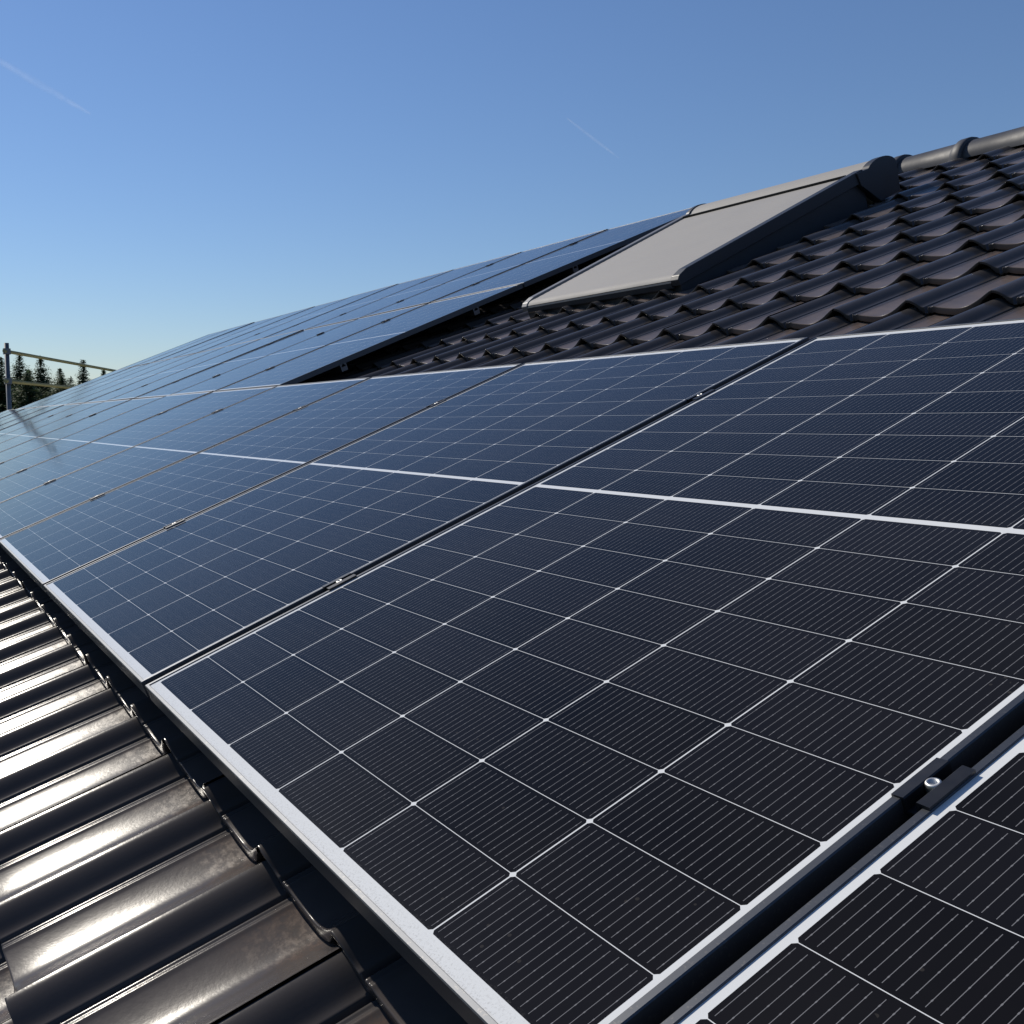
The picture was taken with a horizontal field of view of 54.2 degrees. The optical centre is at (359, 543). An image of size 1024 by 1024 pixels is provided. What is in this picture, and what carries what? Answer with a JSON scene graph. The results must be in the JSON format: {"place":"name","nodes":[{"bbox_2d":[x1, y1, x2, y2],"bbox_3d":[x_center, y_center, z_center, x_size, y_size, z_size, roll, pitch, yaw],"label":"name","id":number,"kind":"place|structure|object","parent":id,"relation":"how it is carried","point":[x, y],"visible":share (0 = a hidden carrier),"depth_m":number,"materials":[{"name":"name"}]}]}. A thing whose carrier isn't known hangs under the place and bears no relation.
{"place":"outdoors","nodes":[
{"label":"outdoors","id":0,"kind":"place"},
{"bbox_2d":[0,126,1023,1023],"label":"tiled roof","id":1,"kind":"structure","parent":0,"point":[156,866],"depth_m":2.02,"materials":[{"name":"tile"}]},
{"bbox_2d":[320,363,347,373],"bbox_3d":[-2.599,-1.630,10.686,0.040,0.040,11.489,-27,17,-21],"label":"mounting rail","id":2,"kind":"object","parent":1,"relation":"attached to","point":[342,368],"visible":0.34,"depth_m":5.59,"materials":[{"name":"metal"}]},
{"bbox_2d":[18,367,130,408],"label":"solar panel","id":3,"kind":"object","parent":2,"relation":"on","point":[74,387],"visible":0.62,"depth_m":15.47,"materials":[{"name":"blue glass"}]},
{"bbox_2d":[28,364,145,407],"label":"solar panel","id":4,"kind":"object","parent":2,"relation":"attached to","point":[81,388],"visible":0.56,"depth_m":14.46,"materials":[{"name":"blue glass"}]},
{"bbox_2d":[39,359,168,406],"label":"solar panel","id":5,"kind":"object","parent":2,"relation":"on","point":[100,384],"visible":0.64,"depth_m":13.43,"materials":[{"name":"blue glass"}]},
{"bbox_2d":[51,354,192,405],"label":"solar panel","id":6,"kind":"object","parent":2,"relation":"on","point":[115,382],"visible":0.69,"depth_m":12.38,"materials":[{"name":"blue glass"}]},
{"bbox_2d":[66,347,222,404],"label":"solar panel","id":7,"kind":"object","parent":2,"relation":"on","point":[132,380],"visible":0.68,"depth_m":11.34,"materials":[{"name":"blue glass"}]},
{"bbox_2d":[85,339,258,402],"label":"solar panel","id":8,"kind":"object","parent":2,"relation":"attached to","point":[163,374],"visible":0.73,"depth_m":10.30,"materials":[{"name":"blue glass"}]},
{"bbox_2d":[107,329,303,400],"bbox_3d":[-1.479,-1.665,9.299,1.718,0.032,1.134,-27,17,-21],"label":"solar panel","id":9,"kind":"object","parent":2,"relation":"attached to","point":[197,368],"visible":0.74,"depth_m":9.22,"materials":[{"name":"blue glass"}]},
{"bbox_2d":[134,319,355,398],"bbox_3d":[-0.975,-1.533,8.272,1.718,0.032,1.134,-27,17,-21],"label":"solar panel","id":10,"kind":"object","parent":2,"relation":"attached to","point":[224,367],"visible":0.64,"depth_m":8.25,"materials":[{"name":"blue glass"}]},
{"bbox_2d":[170,303,427,394],"bbox_3d":[-0.472,-1.407,7.244,1.718,0.032,1.134,-27,17,-21],"label":"solar panel","id":11,"kind":"object","parent":2,"relation":"attached to","point":[247,370],"visible":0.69,"depth_m":7.18,"materials":[{"name":"blue glass"}]},
{"bbox_2d":[216,283,522,390],"bbox_3d":[0.033,-1.279,6.215,1.718,0.031,1.134,-27,17,-21],"label":"solar panel","id":12,"kind":"object","parent":2,"relation":"on","point":[347,349],"visible":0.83,"depth_m":6.01,"materials":[{"name":"blue glass"}]},
{"bbox_2d":[449,307,479,319],"bbox_3d":[-1.809,-2.029,11.023,0.040,0.040,11.489,-27,17,-21],"label":"mounting rail","id":13,"kind":"object","parent":1,"relation":"attached to","point":[475,311],"visible":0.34,"depth_m":5.94,"materials":[{"name":"metal"}]},
{"bbox_2d":[543,266,578,279],"bbox_3d":[-1.153,-2.360,11.304,0.040,0.040,11.489,-27,17,-21],"label":"mounting rail","id":14,"kind":"object","parent":1,"relation":"attached to","point":[574,269],"visible":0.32,"depth_m":6.22,"materials":[{"name":"metal"}]},
{"bbox_2d":[118,330,224,369],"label":"solar panel","id":15,"kind":"object","parent":14,"relation":"on","point":[167,351],"visible":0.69,"depth_m":16.11,"materials":[{"name":"blue glass"}]},
{"bbox_2d":[133,322,253,366],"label":"solar panel","id":16,"kind":"object","parent":14,"relation":"attached to","point":[191,345],"visible":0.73,"depth_m":15.00,"materials":[{"name":"blue glass"}]},
{"bbox_2d":[152,315,280,362],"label":"solar panel","id":17,"kind":"object","parent":14,"relation":"attached to","point":[212,340],"visible":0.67,"depth_m":14.05,"materials":[{"name":"blue glass"}]},
{"bbox_2d":[174,306,314,357],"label":"solar panel","id":18,"kind":"object","parent":14,"relation":"on","point":[232,336],"visible":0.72,"depth_m":12.97,"materials":[{"name":"blue glass"}]},
{"bbox_2d":[198,297,348,352],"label":"solar panel","id":19,"kind":"object","parent":14,"relation":"attached to","point":[266,327],"visible":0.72,"depth_m":11.99,"materials":[{"name":"blue glass"}]},
{"bbox_2d":[231,284,396,344],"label":"solar panel","id":20,"kind":"object","parent":14,"relation":"attached to","point":[306,317],"visible":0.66,"depth_m":10.91,"materials":[{"name":"blue glass"}]},
{"bbox_2d":[265,270,450,337],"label":"solar panel","id":21,"kind":"object","parent":14,"relation":"attached to","point":[305,325],"visible":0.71,"depth_m":9.90,"materials":[{"name":"blue glass"}]},
{"bbox_2d":[306,252,519,329],"bbox_3d":[0.470,-2.265,8.889,1.718,0.032,1.134,-27,17,-21],"label":"solar panel","id":22,"kind":"object","parent":14,"relation":"attached to","point":[389,300],"visible":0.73,"depth_m":8.85,"materials":[{"name":"blue glass"}]},
{"bbox_2d":[360,229,607,317],"bbox_3d":[0.975,-2.138,7.862,1.718,0.030,1.134,-27,17,-21],"label":"solar panel","id":23,"kind":"object","parent":14,"relation":"attached to","point":[469,279],"visible":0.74,"depth_m":7.79,"materials":[{"name":"blue glass"}]},
{"bbox_2d":[431,208,690,302],"bbox_3d":[1.478,-2.007,6.834,1.718,0.031,1.134,-27,17,-21],"label":"solar panel","id":24,"kind":"object","parent":14,"relation":"on","point":[562,259],"visible":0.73,"depth_m":6.69,"materials":[{"name":"blue glass"}]},
{"bbox_2d":[522,155,899,317],"bbox_3d":[1.790,-1.582,5.187,1.539,0.249,1.229,-27,17,-21],"label":"roof window","id":25,"kind":"structure","parent":1,"relation":"in","point":[712,239],"depth_m":4.86,"materials":[{"name":"paint"}]},
{"bbox_2d":[0,0,1023,389],"label":"sky","id":26,"kind":"structure","parent":0,"point":[174,173],"materials":[{"name":"blue"}]},
{"bbox_3d":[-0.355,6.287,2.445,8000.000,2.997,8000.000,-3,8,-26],"label":"ground","id":27,"kind":"structure","parent":0,"visible":0},
{"bbox_2d":[0,357,20,412],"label":"conifer tree","id":28,"kind":"object","parent":27,"relation":"on","point":[3,402],"visible":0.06,"depth_m":59.82,"materials":[{"name":"green plant"}]},
{"bbox_2d":[4,355,34,397],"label":"conifer tree","id":29,"kind":"object","parent":27,"relation":"on","point":[19,374],"visible":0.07,"depth_m":63.48,"materials":[{"name":"green plant"}]},
{"bbox_2d":[0,370,50,410],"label":"conifer tree","id":30,"kind":"object","parent":27,"relation":"on","point":[29,397],"visible":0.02,"depth_m":56.24,"materials":[{"name":"green plant"}]},
{"bbox_2d":[18,359,58,399],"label":"conifer tree","id":31,"kind":"object","parent":27,"relation":"on","point":[40,377],"visible":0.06,"depth_m":60.07,"materials":[{"name":"green plant"}]},
{"bbox_2d":[42,374,69,395],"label":"conifer tree","id":32,"kind":"object","parent":27,"relation":"on","point":[61,379],"visible":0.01,"depth_m":57.52,"materials":[{"name":"green plant"}]},
{"bbox_2d":[2,343,114,409],"bbox_3d":[-6.252,-0.750,25.096,0.858,7.400,15.320,0,7,2],"label":"scaffold","id":33,"kind":"object","parent":27,"relation":"on","point":[8,380],"visible":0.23,"depth_m":17.78,"materials":[{"name":"metal"}]},
{"bbox_2d":[50,368,68,393],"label":"conifer tree","id":34,"kind":"object","parent":27,"relation":"on","point":[59,371],"visible":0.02,"depth_m":67.52,"materials":[{"name":"green plant"}]},
{"bbox_2d":[66,376,75,385],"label":"conifer tree","id":35,"kind":"object","parent":27,"relation":"on","point":[71,381],"visible":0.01,"depth_m":70.80,"materials":[{"name":"green plant"}]},
{"bbox_2d":[71,360,90,385],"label":"conifer tree","id":36,"kind":"object","parent":27,"relation":"on","point":[83,377],"visible":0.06,"depth_m":60.47,"materials":[{"name":"green plant"}]},
{"label":"mounting rail","id":37,"kind":"object","parent":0,"visible":0},
{"bbox_2d":[0,408,24,417],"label":"solar panel","id":38,"kind":"object","parent":37,"relation":"on","point":[9,413],"visible":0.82,"depth_m":14.97,"materials":[{"name":"blue glass"}]},
{"bbox_2d":[0,408,32,420],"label":"solar panel","id":39,"kind":"object","parent":37,"relation":"on","point":[14,414],"visible":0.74,"depth_m":14.08,"materials":[{"name":"blue glass"}]},
{"bbox_2d":[0,406,47,424],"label":"solar panel","id":40,"kind":"object","parent":37,"relation":"on","point":[20,415],"visible":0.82,"depth_m":12.93,"materials":[{"name":"blue glass"}]},
{"bbox_2d":[0,405,61,429],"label":"solar panel","id":41,"kind":"object","parent":37,"relation":"on","point":[26,417],"visible":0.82,"depth_m":11.87,"materials":[{"name":"blue glass"}]},
{"bbox_2d":[0,403,81,435],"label":"solar panel","id":42,"kind":"object","parent":37,"relation":"on","point":[34,419],"visible":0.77,"depth_m":10.88,"materials":[{"name":"blue glass"}]},
{"bbox_2d":[0,401,103,442],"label":"solar panel","id":43,"kind":"object","parent":37,"relation":"attached to","point":[42,422],"visible":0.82,"depth_m":9.82,"materials":[{"name":"blue glass"}]},
{"bbox_2d":[0,399,130,451],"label":"solar panel","id":44,"kind":"object","parent":37,"relation":"attached to","point":[49,427],"visible":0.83,"depth_m":8.74,"materials":[{"name":"blue glass"}]},
{"bbox_2d":[0,396,163,462],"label":"solar panel","id":45,"kind":"object","parent":37,"relation":"attached to","point":[54,435],"visible":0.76,"depth_m":7.70,"materials":[{"name":"blue glass"}]},
{"bbox_2d":[0,391,212,479],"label":"solar panel","id":46,"kind":"object","parent":37,"relation":"attached to","point":[12,466],"visible":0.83,"depth_m":6.61,"materials":[{"name":"blue glass"}]},
{"bbox_2d":[0,386,275,502],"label":"solar panel","id":47,"kind":"object","parent":37,"relation":"on","point":[56,467],"visible":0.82,"depth_m":5.56,"materials":[{"name":"blue glass"}]},
{"bbox_2d":[163,519,184,528],"bbox_3d":[-0.538,-0.051,2.861,0.060,0.016,0.033,-27,17,-21],"label":"panel clamp","id":48,"kind":"object","parent":37,"relation":"attached to","point":[173,524],"visible":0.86,"depth_m":2.85,"materials":[{"name":"black metal"}]},
{"bbox_2d":[0,377,369,546],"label":"solar panel","id":49,"kind":"object","parent":37,"relation":"attached to","point":[22,511],"visible":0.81,"depth_m":4.47,"materials":[{"name":"blue glass"}]},
{"bbox_2d":[0,363,521,593],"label":"solar panel","id":50,"kind":"object","parent":37,"relation":"on","point":[50,549],"visible":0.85,"depth_m":3.41,"materials":[{"name":"blue glass"}]},
{"bbox_2d":[322,573,356,591],"bbox_3d":[-0.036,0.077,1.832,0.060,0.016,0.033,-27,17,-21],"label":"panel clamp","id":51,"kind":"object","parent":37,"relation":"attached to","point":[338,581],"visible":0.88,"depth_m":1.83,"materials":[{"name":"black metal"}]},
{"bbox_2d":[43,337,808,696],"bbox_3d":[0.096,-0.171,2.512,1.718,0.032,1.134,-27,17,-21],"label":"solar panel","id":52,"kind":"object","parent":37,"relation":"on","point":[153,607],"visible":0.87,"depth_m":2.32,"materials":[{"name":"blue glass"}]},
{"bbox_2d":[145,318,1023,1023],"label":"solar panel","id":53,"kind":"object","parent":37,"relation":"on","point":[661,720],"visible":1,"depth_m":1.14,"materials":[{"name":"glass"}]},
{"bbox_2d":[661,725,1023,1023],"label":"solar panel","id":54,"kind":"object","parent":37,"relation":"on","point":[917,918],"depth_m":0.69,"materials":[{"name":"black glass"}]},
{"bbox_2d":[891,758,975,815],"bbox_3d":[0.472,0.202,0.806,0.060,0.016,0.033,-27,17,-21],"label":"panel clamp","id":55,"kind":"object","parent":37,"relation":"attached to","point":[931,785],"visible":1,"depth_m":0.80,"materials":[{"name":"black metal"}]},
{"label":"mounting rail","id":56,"kind":"object","parent":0,"visible":0},
{"bbox_2d":[426,399,445,407],"bbox_3d":[0.251,-0.450,3.198,0.060,0.016,0.033,-27,17,-21],"label":"panel clamp","id":57,"kind":"object","parent":56,"relation":"attached to","point":[435,403],"visible":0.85,"depth_m":3.19,"materials":[{"name":"black metal"}]},
{"bbox_2d":[685,389,714,402],"bbox_3d":[0.753,-0.321,2.169,0.060,0.016,0.033,-27,17,-21],"label":"panel clamp","id":58,"kind":"object","parent":56,"relation":"attached to","point":[702,393],"visible":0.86,"depth_m":2.16,"materials":[{"name":"black metal"}]}
]}

